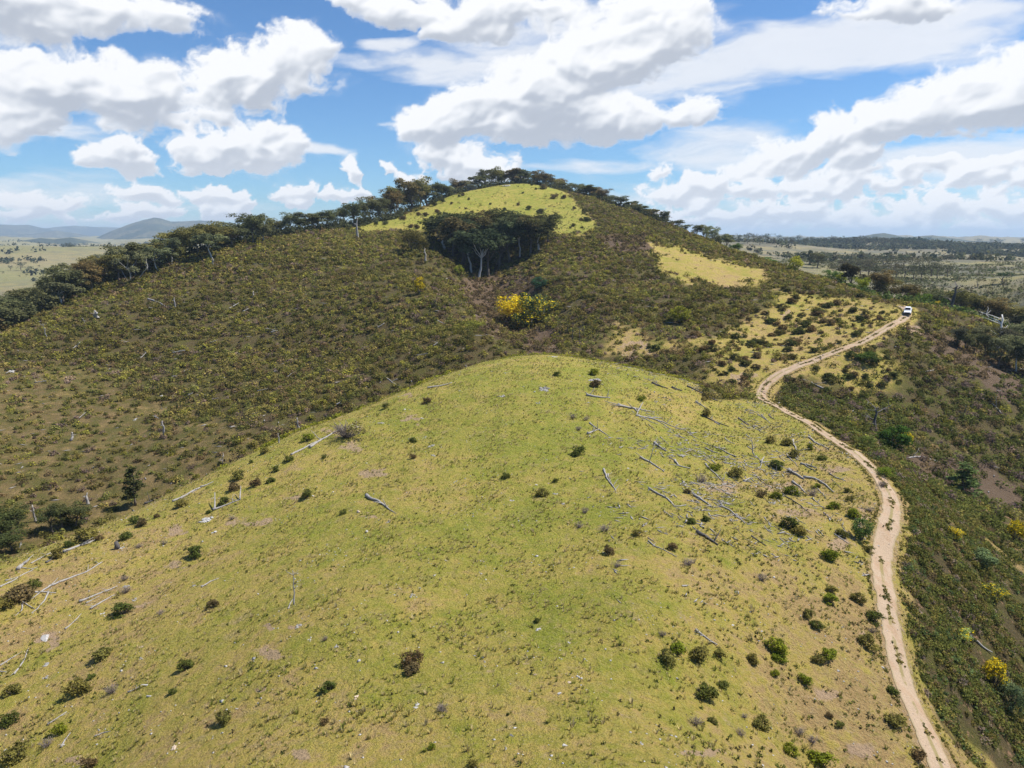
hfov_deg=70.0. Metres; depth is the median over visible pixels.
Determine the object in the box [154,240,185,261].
gum tree
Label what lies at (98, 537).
shrub
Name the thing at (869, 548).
shrub
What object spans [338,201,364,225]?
gum tree
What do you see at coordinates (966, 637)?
wattle tree
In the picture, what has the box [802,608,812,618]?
shrub
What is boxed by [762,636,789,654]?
shrub
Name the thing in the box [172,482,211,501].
fallen log
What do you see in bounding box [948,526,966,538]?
wattle tree
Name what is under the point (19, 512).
gum tree
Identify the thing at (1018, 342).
gum tree
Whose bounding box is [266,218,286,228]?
gum tree
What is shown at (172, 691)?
shrub
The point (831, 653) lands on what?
shrub
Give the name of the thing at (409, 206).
gum tree
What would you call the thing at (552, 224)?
gum tree
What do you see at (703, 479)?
shrub
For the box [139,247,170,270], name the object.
gum tree
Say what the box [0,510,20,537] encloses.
gum tree
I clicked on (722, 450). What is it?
fallen log
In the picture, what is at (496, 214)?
gum tree
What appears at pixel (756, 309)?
shrub
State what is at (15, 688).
shrub
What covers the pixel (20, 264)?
gum tree
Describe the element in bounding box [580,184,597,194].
gum tree
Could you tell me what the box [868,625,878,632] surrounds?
shrub
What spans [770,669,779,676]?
shrub
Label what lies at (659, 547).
fallen log
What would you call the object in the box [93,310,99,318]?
dead tree
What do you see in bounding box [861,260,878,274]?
gum tree
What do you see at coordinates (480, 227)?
gum tree
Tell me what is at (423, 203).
gum tree
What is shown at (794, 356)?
shrub
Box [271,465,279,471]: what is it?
shrub
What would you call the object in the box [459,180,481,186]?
gum tree
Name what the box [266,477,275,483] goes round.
shrub
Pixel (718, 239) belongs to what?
gum tree
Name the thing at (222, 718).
shrub
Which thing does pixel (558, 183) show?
gum tree
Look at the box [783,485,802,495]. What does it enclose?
shrub
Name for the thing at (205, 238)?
gum tree
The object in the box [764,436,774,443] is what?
shrub
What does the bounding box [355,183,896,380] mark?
open slope clumps
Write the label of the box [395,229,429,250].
bushy tree
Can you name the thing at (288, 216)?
gum tree
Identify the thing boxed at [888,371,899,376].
shrub
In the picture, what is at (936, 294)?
gum tree
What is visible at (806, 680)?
shrub
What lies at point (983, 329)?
gum tree
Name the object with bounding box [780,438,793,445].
shrub
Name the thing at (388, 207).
gum tree
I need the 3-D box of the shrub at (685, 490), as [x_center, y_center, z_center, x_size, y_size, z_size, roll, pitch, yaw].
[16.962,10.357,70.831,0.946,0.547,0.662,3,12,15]
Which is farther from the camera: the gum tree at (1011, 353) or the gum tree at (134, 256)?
the gum tree at (134, 256)
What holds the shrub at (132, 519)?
on the ground
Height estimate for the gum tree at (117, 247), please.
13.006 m
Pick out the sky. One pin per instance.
(357, 110)
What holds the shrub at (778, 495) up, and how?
on the ground
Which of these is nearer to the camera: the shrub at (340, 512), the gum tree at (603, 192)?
the shrub at (340, 512)
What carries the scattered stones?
on the ground
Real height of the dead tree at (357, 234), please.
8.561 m
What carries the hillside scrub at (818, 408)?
on the ground
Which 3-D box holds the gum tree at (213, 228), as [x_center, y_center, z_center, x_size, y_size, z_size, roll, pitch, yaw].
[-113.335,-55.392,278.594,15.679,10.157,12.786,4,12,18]
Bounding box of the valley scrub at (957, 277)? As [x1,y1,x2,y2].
[765,258,1023,309]
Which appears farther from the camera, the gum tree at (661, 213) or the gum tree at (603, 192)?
the gum tree at (603, 192)
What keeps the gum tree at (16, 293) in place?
on the ground
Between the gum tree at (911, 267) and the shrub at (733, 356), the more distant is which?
the gum tree at (911, 267)
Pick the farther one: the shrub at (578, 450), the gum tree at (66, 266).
the gum tree at (66, 266)
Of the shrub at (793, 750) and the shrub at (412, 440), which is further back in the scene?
the shrub at (412, 440)
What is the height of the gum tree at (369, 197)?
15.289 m
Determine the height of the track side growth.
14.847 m
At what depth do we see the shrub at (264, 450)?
97.67 m
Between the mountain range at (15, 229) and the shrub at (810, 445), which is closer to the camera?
the shrub at (810, 445)
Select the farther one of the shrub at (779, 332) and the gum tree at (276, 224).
the gum tree at (276, 224)
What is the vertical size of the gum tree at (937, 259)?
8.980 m
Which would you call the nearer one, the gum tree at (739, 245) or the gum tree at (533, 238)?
the gum tree at (533, 238)
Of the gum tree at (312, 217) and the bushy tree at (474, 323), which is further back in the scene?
the gum tree at (312, 217)
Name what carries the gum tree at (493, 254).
on the ground
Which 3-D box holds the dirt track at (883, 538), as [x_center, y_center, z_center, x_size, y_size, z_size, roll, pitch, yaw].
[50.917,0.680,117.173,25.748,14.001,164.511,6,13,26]
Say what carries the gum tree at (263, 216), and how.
on the ground
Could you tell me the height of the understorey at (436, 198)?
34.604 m
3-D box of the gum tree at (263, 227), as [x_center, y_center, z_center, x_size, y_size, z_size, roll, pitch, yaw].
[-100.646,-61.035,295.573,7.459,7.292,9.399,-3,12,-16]
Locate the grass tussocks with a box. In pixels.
[0,353,1023,767]
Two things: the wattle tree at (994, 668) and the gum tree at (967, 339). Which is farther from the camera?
the gum tree at (967, 339)
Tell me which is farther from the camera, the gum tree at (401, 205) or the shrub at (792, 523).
the gum tree at (401, 205)
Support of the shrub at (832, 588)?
on the ground
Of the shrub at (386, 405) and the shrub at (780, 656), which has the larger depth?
the shrub at (386, 405)
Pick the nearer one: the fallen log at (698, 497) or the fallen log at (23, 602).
the fallen log at (23, 602)
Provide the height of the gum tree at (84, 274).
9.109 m
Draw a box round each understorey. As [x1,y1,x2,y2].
[1,232,265,325]
[266,203,419,236]
[425,177,673,223]
[825,275,1023,334]
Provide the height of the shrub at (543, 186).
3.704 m
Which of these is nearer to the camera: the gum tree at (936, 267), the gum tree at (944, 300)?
the gum tree at (944, 300)
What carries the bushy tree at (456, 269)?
on the ground
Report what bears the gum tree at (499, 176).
on the ground
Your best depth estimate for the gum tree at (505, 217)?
290.36 m
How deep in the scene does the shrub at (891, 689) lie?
47.08 m
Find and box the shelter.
[468,185,476,189]
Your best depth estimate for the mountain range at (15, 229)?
9031.99 m
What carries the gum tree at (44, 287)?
on the ground
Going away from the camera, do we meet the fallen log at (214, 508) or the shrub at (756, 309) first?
the fallen log at (214, 508)
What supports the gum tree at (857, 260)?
on the ground
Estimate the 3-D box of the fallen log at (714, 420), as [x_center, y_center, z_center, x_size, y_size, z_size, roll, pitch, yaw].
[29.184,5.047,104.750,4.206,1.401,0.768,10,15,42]
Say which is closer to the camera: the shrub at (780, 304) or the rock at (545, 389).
the rock at (545, 389)
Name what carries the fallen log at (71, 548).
on the ground
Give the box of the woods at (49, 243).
[0,239,151,253]
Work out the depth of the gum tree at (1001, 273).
359.65 m
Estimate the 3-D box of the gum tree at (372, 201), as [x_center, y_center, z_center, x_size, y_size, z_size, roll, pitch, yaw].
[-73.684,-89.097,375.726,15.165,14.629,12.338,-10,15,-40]
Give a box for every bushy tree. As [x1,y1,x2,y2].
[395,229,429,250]
[453,265,464,274]
[460,320,485,328]
[531,277,546,289]
[667,306,691,322]
[787,255,804,269]
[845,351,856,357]
[850,517,875,540]
[853,351,882,362]
[857,434,876,446]
[874,467,894,478]
[875,424,913,450]
[972,546,998,567]
[996,679,1023,714]
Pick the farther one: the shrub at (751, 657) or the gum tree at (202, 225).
the gum tree at (202, 225)
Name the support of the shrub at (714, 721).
on the ground
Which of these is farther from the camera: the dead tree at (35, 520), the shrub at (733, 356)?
the shrub at (733, 356)
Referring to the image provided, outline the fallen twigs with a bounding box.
[0,242,1020,603]
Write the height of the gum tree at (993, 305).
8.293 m
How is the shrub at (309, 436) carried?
on the ground
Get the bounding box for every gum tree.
[0,285,38,297]
[0,295,31,307]
[0,300,37,324]
[0,306,21,324]
[0,318,9,330]
[0,501,5,516]
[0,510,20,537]
[0,527,30,550]
[2,501,31,533]
[5,289,42,298]
[14,261,26,270]
[18,288,50,297]
[20,287,58,308]
[32,507,67,532]
[33,282,79,302]
[35,266,85,301]
[39,277,78,298]
[44,263,86,287]
[47,502,73,527]
[66,268,99,293]
[67,500,93,525]
[69,261,103,288]
[70,258,107,282]
[76,255,120,278]
[87,254,105,259]
[98,254,133,279]
[99,244,132,271]
[106,257,148,273]
[108,247,151,279]
[112,251,149,274]
[123,242,167,270]
[139,242,172,258]
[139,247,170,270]
[148,238,185,259]
[150,237,180,263]
[152,227,192,246]
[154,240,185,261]
[175,226,223,251]
[190,233,228,257]
[191,220,227,245]
[203,225,234,248]
[217,227,248,245]
[222,222,243,235]
[226,213,274,238]
[239,213,266,242]
[252,213,273,235]
[254,224,271,239]
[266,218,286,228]
[279,211,302,227]
[283,218,308,226]
[293,212,327,226]
[306,209,340,224]
[331,208,344,224]
[337,209,354,223]
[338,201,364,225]
[353,202,370,217]
[355,196,383,216]
[365,196,389,215]
[367,198,390,215]
[374,198,395,214]
[378,189,404,211]
[380,187,406,212]
[385,186,408,211]
[391,196,409,211]
[393,178,426,207]
[400,184,427,208]
[402,193,421,209]
[411,175,432,202]
[417,218,449,248]
[419,195,433,205]
[422,188,438,204]
[422,221,439,240]
[429,181,446,195]
[430,183,451,195]
[431,214,471,255]
[432,216,478,264]
[442,212,479,230]
[444,228,483,272]
[448,178,464,187]
[452,229,502,276]
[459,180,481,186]
[460,219,492,231]
[465,210,494,221]
[468,175,489,184]
[472,231,504,276]
[475,169,493,181]
[476,216,499,255]
[477,209,512,220]
[478,170,500,182]
[484,217,525,268]
[487,208,534,218]
[488,166,504,180]
[489,217,525,262]
[491,216,517,250]
[503,167,521,179]
[505,217,533,256]
[511,168,531,180]
[515,216,546,254]
[519,214,552,218]
[520,214,560,250]
[530,170,548,184]
[537,213,562,240]
[541,173,555,183]
[548,179,567,188]
[567,183,585,192]
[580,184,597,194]
[590,189,613,197]
[612,195,629,205]
[623,201,638,204]
[631,204,649,210]
[644,209,658,215]
[659,211,670,220]
[672,219,685,225]
[678,224,689,228]
[690,224,704,233]
[697,224,710,236]
[703,226,720,238]
[713,235,724,243]
[719,234,734,244]
[731,243,743,249]
[743,233,752,243]
[754,234,766,244]
[809,252,828,267]
[821,270,842,279]
[825,263,840,270]
[835,273,846,281]
[837,263,866,285]
[851,258,863,265]
[852,276,870,287]
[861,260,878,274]
[865,256,880,265]
[867,269,895,292]
[869,265,886,272]
[870,280,901,294]
[873,257,893,265]
[885,281,921,299]
[890,261,903,276]
[894,257,911,264]
[898,263,916,275]
[904,265,923,278]
[904,289,925,296]
[906,259,922,269]
[913,263,932,279]
[914,293,932,300]
[916,258,927,266]
[918,288,944,301]
[923,256,934,264]
[924,262,942,275]
[930,257,946,265]
[932,297,948,302]
[933,262,945,277]
[941,262,956,276]
[944,288,980,307]
[947,326,969,343]
[951,334,977,348]
[964,293,995,315]
[971,301,1008,317]
[971,323,994,344]
[973,332,998,357]
[981,297,1011,317]
[987,334,1018,366]
[988,269,1014,281]
[990,302,1023,323]
[992,327,1023,356]
[998,335,1023,371]
[1006,350,1023,363]
[1007,313,1023,327]
[1008,322,1023,333]
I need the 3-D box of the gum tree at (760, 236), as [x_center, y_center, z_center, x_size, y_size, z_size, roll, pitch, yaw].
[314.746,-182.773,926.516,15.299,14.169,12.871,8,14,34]
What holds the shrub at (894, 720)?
on the ground
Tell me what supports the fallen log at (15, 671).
on the ground
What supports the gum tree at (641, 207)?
on the ground
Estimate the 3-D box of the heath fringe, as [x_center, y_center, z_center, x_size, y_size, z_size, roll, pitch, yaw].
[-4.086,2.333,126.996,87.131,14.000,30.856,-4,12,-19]
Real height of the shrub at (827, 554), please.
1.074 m
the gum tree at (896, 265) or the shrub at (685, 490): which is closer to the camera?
the shrub at (685, 490)
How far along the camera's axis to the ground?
62.07 m
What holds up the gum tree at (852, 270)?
on the ground
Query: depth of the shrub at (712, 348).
155.74 m
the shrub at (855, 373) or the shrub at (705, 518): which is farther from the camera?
the shrub at (855, 373)
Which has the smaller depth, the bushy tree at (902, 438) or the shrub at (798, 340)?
the bushy tree at (902, 438)
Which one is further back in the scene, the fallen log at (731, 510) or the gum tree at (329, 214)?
the gum tree at (329, 214)
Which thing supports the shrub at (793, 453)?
on the ground
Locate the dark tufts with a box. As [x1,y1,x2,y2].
[0,354,916,767]
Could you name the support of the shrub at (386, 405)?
on the ground
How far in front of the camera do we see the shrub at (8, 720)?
47.95 m
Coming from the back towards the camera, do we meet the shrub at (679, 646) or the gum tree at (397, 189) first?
the gum tree at (397, 189)
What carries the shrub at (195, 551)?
on the ground
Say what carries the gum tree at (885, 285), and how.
on the ground
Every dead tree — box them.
[29,505,36,521]
[83,493,89,504]
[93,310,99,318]
[284,569,296,604]
[355,218,358,236]
[861,399,890,429]
[935,281,981,307]
[979,310,1007,350]
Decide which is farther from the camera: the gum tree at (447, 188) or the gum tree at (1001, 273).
the gum tree at (447, 188)
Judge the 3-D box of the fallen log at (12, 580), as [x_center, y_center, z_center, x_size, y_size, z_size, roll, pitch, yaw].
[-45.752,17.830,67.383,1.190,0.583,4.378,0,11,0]
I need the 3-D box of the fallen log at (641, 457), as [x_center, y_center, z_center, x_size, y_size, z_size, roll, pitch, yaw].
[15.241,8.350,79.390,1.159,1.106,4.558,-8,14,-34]
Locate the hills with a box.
[704,233,1006,242]
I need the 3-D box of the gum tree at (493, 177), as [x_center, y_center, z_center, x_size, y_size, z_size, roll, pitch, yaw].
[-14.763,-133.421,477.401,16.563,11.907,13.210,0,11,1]
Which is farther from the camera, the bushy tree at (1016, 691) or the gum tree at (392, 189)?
the gum tree at (392, 189)
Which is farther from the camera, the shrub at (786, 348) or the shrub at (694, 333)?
the shrub at (694, 333)
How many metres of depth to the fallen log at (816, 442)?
95.31 m
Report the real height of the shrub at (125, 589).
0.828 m
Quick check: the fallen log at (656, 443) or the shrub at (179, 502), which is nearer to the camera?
the shrub at (179, 502)
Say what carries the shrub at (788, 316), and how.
on the ground
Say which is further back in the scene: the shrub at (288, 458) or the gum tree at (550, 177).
the gum tree at (550, 177)
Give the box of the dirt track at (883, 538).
[756,306,950,767]
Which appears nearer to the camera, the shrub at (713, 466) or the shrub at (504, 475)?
the shrub at (504, 475)
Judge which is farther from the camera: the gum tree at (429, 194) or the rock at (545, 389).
the gum tree at (429, 194)
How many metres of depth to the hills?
3610.69 m
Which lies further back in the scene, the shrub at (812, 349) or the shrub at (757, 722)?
the shrub at (812, 349)
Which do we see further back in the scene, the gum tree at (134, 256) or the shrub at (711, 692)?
the gum tree at (134, 256)
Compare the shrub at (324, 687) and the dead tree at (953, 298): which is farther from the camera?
the dead tree at (953, 298)
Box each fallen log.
[0,569,33,587]
[0,652,20,671]
[12,648,28,674]
[15,587,55,615]
[16,554,37,569]
[32,561,102,598]
[47,711,67,724]
[62,538,94,552]
[79,586,117,603]
[89,595,114,609]
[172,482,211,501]
[212,486,240,510]
[290,428,343,454]
[365,493,394,512]
[585,389,609,397]
[586,421,609,436]
[603,468,617,490]
[606,401,654,413]
[635,414,679,429]
[635,452,663,471]
[648,487,685,506]
[648,540,676,556]
[653,439,666,450]
[670,459,688,467]
[687,385,717,400]
[691,492,711,506]
[694,628,717,644]
[696,529,720,544]
[702,414,728,426]
[702,442,735,456]
[705,463,725,480]
[719,499,744,523]
[781,466,804,478]
[791,480,806,493]
[803,475,833,492]
[808,436,828,448]
[906,449,940,462]
[969,632,991,652]
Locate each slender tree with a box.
[118,466,148,505]
[806,250,814,264]
[942,461,983,496]
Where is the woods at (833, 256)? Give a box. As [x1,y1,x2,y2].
[726,237,1023,261]
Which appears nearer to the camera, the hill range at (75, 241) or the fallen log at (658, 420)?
the fallen log at (658, 420)
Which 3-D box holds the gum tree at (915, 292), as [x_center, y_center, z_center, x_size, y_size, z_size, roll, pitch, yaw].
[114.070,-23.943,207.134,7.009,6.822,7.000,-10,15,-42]
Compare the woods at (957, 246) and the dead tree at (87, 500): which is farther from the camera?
the woods at (957, 246)
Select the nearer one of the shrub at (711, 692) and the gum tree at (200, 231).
the shrub at (711, 692)
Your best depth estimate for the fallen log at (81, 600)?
64.60 m
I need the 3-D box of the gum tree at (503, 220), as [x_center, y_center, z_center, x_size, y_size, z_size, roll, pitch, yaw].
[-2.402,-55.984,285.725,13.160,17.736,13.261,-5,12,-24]
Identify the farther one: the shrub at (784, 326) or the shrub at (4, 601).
the shrub at (784, 326)
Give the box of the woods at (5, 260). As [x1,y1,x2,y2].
[0,255,107,280]
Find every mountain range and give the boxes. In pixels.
[0,224,53,234]
[0,230,90,237]
[45,226,117,235]
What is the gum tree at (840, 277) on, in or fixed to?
on the ground
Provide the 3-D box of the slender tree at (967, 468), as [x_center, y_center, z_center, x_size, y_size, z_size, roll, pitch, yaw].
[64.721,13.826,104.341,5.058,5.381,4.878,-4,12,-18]
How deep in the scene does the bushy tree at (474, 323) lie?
176.07 m
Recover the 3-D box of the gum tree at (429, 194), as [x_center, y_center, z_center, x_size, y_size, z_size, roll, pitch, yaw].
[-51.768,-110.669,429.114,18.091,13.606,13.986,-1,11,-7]
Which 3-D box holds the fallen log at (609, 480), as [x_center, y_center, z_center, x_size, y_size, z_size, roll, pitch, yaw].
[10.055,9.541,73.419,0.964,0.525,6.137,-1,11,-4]
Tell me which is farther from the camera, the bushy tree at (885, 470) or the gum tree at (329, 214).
the gum tree at (329, 214)
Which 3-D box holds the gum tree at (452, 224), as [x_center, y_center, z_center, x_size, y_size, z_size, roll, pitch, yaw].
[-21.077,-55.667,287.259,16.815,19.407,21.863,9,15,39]
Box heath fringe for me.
[220,352,738,467]
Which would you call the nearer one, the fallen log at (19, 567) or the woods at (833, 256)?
the fallen log at (19, 567)
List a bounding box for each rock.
[40,634,48,641]
[198,516,212,522]
[539,387,549,391]
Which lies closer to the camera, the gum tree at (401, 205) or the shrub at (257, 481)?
the shrub at (257, 481)
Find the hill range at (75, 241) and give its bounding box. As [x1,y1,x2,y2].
[23,237,100,244]
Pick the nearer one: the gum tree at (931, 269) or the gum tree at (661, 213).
the gum tree at (661, 213)
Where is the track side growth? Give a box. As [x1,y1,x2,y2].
[751,305,960,767]
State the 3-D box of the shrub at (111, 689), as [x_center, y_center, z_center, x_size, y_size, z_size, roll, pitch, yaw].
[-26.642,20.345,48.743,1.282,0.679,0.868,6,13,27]
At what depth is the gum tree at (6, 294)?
229.49 m
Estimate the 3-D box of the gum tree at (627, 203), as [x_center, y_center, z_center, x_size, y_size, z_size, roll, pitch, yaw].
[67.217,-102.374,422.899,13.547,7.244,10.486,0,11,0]
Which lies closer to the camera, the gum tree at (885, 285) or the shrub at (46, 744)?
the shrub at (46, 744)
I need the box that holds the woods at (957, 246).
[714,236,1023,256]
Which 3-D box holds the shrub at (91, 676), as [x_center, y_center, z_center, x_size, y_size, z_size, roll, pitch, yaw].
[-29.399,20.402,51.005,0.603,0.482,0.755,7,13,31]
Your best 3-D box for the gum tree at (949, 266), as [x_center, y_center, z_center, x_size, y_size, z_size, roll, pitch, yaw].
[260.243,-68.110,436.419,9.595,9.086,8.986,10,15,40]
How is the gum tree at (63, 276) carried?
on the ground
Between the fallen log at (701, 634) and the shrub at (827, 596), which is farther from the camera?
the shrub at (827, 596)
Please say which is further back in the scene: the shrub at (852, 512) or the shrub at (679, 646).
the shrub at (852, 512)
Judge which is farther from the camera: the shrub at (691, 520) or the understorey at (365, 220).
the understorey at (365, 220)
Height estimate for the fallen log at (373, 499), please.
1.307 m
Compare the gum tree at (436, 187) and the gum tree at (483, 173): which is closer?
the gum tree at (436, 187)
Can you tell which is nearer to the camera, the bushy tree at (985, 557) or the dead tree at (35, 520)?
the bushy tree at (985, 557)
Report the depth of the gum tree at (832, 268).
445.25 m
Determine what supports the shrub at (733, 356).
on the ground
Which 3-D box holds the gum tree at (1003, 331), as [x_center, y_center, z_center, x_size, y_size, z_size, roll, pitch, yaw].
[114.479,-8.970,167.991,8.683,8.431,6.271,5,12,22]
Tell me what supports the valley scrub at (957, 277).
on the ground
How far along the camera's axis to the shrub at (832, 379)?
138.00 m
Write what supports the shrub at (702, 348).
on the ground
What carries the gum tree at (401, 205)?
on the ground
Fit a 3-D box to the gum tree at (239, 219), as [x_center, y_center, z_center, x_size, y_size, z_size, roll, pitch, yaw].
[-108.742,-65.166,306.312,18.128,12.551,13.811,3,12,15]
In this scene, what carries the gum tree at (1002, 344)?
on the ground
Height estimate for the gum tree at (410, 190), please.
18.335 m
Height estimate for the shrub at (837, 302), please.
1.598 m
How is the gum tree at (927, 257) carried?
on the ground
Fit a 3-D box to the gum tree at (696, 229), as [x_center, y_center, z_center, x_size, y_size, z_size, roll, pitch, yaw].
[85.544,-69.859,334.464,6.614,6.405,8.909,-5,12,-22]
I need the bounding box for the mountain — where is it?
[97,218,247,239]
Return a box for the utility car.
[903,306,911,314]
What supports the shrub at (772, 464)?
on the ground
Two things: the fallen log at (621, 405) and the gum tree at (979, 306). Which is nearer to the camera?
the fallen log at (621, 405)
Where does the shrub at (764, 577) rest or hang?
on the ground
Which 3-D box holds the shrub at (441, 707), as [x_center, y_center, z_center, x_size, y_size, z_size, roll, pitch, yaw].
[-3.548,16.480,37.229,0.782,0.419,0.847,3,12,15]
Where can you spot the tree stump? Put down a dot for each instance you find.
(116, 545)
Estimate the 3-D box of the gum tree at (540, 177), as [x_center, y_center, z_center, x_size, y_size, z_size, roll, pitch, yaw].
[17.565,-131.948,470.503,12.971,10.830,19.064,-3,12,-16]
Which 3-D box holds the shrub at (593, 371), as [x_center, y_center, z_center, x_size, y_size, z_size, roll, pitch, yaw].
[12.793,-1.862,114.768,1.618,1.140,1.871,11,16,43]
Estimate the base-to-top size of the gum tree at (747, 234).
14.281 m
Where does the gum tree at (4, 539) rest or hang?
on the ground
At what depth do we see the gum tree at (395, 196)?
388.87 m
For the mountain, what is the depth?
6049.63 m
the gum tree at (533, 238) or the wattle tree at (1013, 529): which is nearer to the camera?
the wattle tree at (1013, 529)
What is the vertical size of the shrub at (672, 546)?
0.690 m
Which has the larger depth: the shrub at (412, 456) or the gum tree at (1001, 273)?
the gum tree at (1001, 273)
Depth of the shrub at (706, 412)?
105.73 m
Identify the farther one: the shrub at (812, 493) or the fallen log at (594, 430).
the fallen log at (594, 430)
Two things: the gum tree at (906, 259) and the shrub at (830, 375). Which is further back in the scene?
the gum tree at (906, 259)
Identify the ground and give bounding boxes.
[0,184,1023,767]
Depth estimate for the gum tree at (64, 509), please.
105.53 m
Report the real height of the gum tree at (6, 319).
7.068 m
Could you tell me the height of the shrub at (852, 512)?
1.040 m
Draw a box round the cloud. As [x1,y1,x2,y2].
[0,0,1023,236]
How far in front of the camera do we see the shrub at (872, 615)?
53.60 m
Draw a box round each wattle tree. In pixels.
[413,276,424,292]
[494,292,536,322]
[511,309,545,327]
[522,294,560,317]
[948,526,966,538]
[958,627,974,641]
[980,582,1011,602]
[982,656,1008,685]
[1006,520,1023,537]
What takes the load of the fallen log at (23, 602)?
on the ground
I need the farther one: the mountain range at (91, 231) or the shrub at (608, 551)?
the mountain range at (91, 231)
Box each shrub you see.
[0,594,17,607]
[0,683,22,696]
[0,710,20,727]
[0,739,30,767]
[1,581,36,606]
[25,578,41,589]
[38,736,54,747]
[47,721,68,734]
[49,547,63,558]
[60,677,93,696]
[62,540,75,546]
[70,527,98,542]
[78,757,99,767]
[85,673,95,680]
[91,646,112,662]
[95,534,104,539]
[103,683,118,693]
[111,602,135,618]
[117,585,130,593]
[118,531,133,541]
[127,515,140,524]
[135,517,147,526]
[167,688,177,694]
[174,498,189,506]
[175,659,194,671]
[186,546,201,558]
[205,599,218,610]
[214,708,232,726]
[218,497,229,504]
[228,481,241,490]
[230,470,244,480]
[249,476,261,486]
[260,446,269,453]
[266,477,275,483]
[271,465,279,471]
[284,456,293,462]
[300,489,311,498]
[301,433,312,441]
[319,680,335,693]
[319,717,328,726]
[330,421,367,437]
[338,510,345,515]
[381,403,388,408]
[399,649,423,669]
[404,661,420,675]
[408,437,417,442]
[409,453,416,458]
[421,397,430,403]
[428,742,435,749]
[436,703,447,711]
[467,759,477,767]
[500,472,510,477]
[534,488,549,497]
[535,208,544,213]
[540,184,546,188]
[549,193,558,198]
[571,444,585,455]
[588,368,598,374]
[590,379,600,387]
[598,525,612,531]
[603,544,614,555]
[631,529,644,537]
[637,395,645,400]
[650,344,659,348]
[661,646,676,667]
[665,542,678,550]
[669,639,685,654]
[683,488,691,492]
[683,559,694,565]
[686,714,703,725]
[687,518,696,523]
[688,330,700,336]
[688,644,708,663]
[691,472,708,482]
[695,681,718,700]
[699,345,710,351]
[701,407,710,416]
[702,515,708,520]
[707,345,716,350]
[707,463,722,470]
[707,717,717,723]
[714,647,726,659]
[716,680,729,688]
[727,353,741,359]
[728,466,743,477]
[731,333,741,337]
[736,727,745,736]
[740,360,751,364]
[741,355,749,360]
[745,340,756,345]
[747,653,759,664]
[751,307,761,311]
[751,352,761,357]
[751,364,762,368]
[752,337,763,344]
[752,713,772,731]
[755,489,766,496]
[756,574,766,581]
[760,310,769,314]
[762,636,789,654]
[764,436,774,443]
[765,318,776,323]
[768,459,784,469]
[770,491,782,499]
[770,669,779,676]
[771,650,788,662]
[773,329,783,334]
[775,303,787,306]
[777,324,788,328]
[779,516,799,530]
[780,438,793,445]
[781,346,792,351]
[782,339,795,345]
[783,314,791,318]
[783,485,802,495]
[783,741,800,757]
[786,298,797,302]
[788,449,800,457]
[789,353,798,358]
[790,338,802,342]
[791,328,805,333]
[792,524,807,536]
[794,727,806,734]
[797,672,813,685]
[798,320,812,326]
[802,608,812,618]
[805,443,813,449]
[805,487,820,495]
[806,325,816,331]
[806,733,818,744]
[806,749,839,767]
[809,347,817,351]
[809,619,824,629]
[810,307,824,313]
[810,654,827,663]
[815,309,823,314]
[816,455,826,459]
[819,549,840,560]
[821,647,837,660]
[822,302,833,307]
[823,592,840,606]
[824,372,834,377]
[825,319,836,324]
[825,584,839,593]
[825,711,833,717]
[826,376,838,382]
[826,501,840,509]
[832,299,842,304]
[835,528,848,537]
[836,720,844,727]
[844,373,854,377]
[845,494,856,502]
[846,508,861,517]
[847,306,858,311]
[848,592,867,603]
[849,371,859,376]
[852,330,861,336]
[854,315,868,319]
[856,292,865,297]
[857,632,878,651]
[861,545,875,553]
[866,610,886,626]
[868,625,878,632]
[883,712,906,728]
[886,684,899,695]
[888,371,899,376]
[909,748,926,761]
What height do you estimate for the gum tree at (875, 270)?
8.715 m
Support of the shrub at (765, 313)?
on the ground
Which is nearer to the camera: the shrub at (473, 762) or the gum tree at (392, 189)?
the shrub at (473, 762)
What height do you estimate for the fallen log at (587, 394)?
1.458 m
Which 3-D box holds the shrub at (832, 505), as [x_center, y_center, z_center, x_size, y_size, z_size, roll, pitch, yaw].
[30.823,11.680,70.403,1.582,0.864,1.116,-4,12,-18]
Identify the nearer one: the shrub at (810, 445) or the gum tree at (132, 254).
the shrub at (810, 445)
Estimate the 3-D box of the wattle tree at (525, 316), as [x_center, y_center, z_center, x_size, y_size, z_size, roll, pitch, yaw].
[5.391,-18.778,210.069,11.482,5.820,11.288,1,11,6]
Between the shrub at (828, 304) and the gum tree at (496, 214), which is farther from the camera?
the gum tree at (496, 214)
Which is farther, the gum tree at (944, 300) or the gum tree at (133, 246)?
the gum tree at (133, 246)
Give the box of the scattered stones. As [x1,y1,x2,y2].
[0,356,916,767]
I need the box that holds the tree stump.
[114,541,119,549]
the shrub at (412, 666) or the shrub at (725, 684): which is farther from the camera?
the shrub at (725, 684)
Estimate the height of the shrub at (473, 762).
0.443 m
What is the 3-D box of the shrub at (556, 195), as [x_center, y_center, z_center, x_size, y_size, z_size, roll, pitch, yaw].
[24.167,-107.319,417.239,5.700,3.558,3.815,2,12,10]
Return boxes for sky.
[0,0,1023,236]
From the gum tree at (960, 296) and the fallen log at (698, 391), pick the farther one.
the gum tree at (960, 296)
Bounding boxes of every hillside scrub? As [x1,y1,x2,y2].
[0,253,1023,434]
[0,327,1023,561]
[30,188,822,313]
[860,451,1023,767]
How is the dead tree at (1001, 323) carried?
on the ground
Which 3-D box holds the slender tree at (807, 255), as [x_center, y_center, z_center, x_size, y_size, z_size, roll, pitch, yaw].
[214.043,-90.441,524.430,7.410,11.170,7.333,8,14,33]
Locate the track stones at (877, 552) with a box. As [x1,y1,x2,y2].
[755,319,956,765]
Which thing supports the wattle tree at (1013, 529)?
on the ground
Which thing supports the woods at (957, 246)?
on the ground
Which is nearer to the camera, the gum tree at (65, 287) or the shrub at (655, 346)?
the shrub at (655, 346)
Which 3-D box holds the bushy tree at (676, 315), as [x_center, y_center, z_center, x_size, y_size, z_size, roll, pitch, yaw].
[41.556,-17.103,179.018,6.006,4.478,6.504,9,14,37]

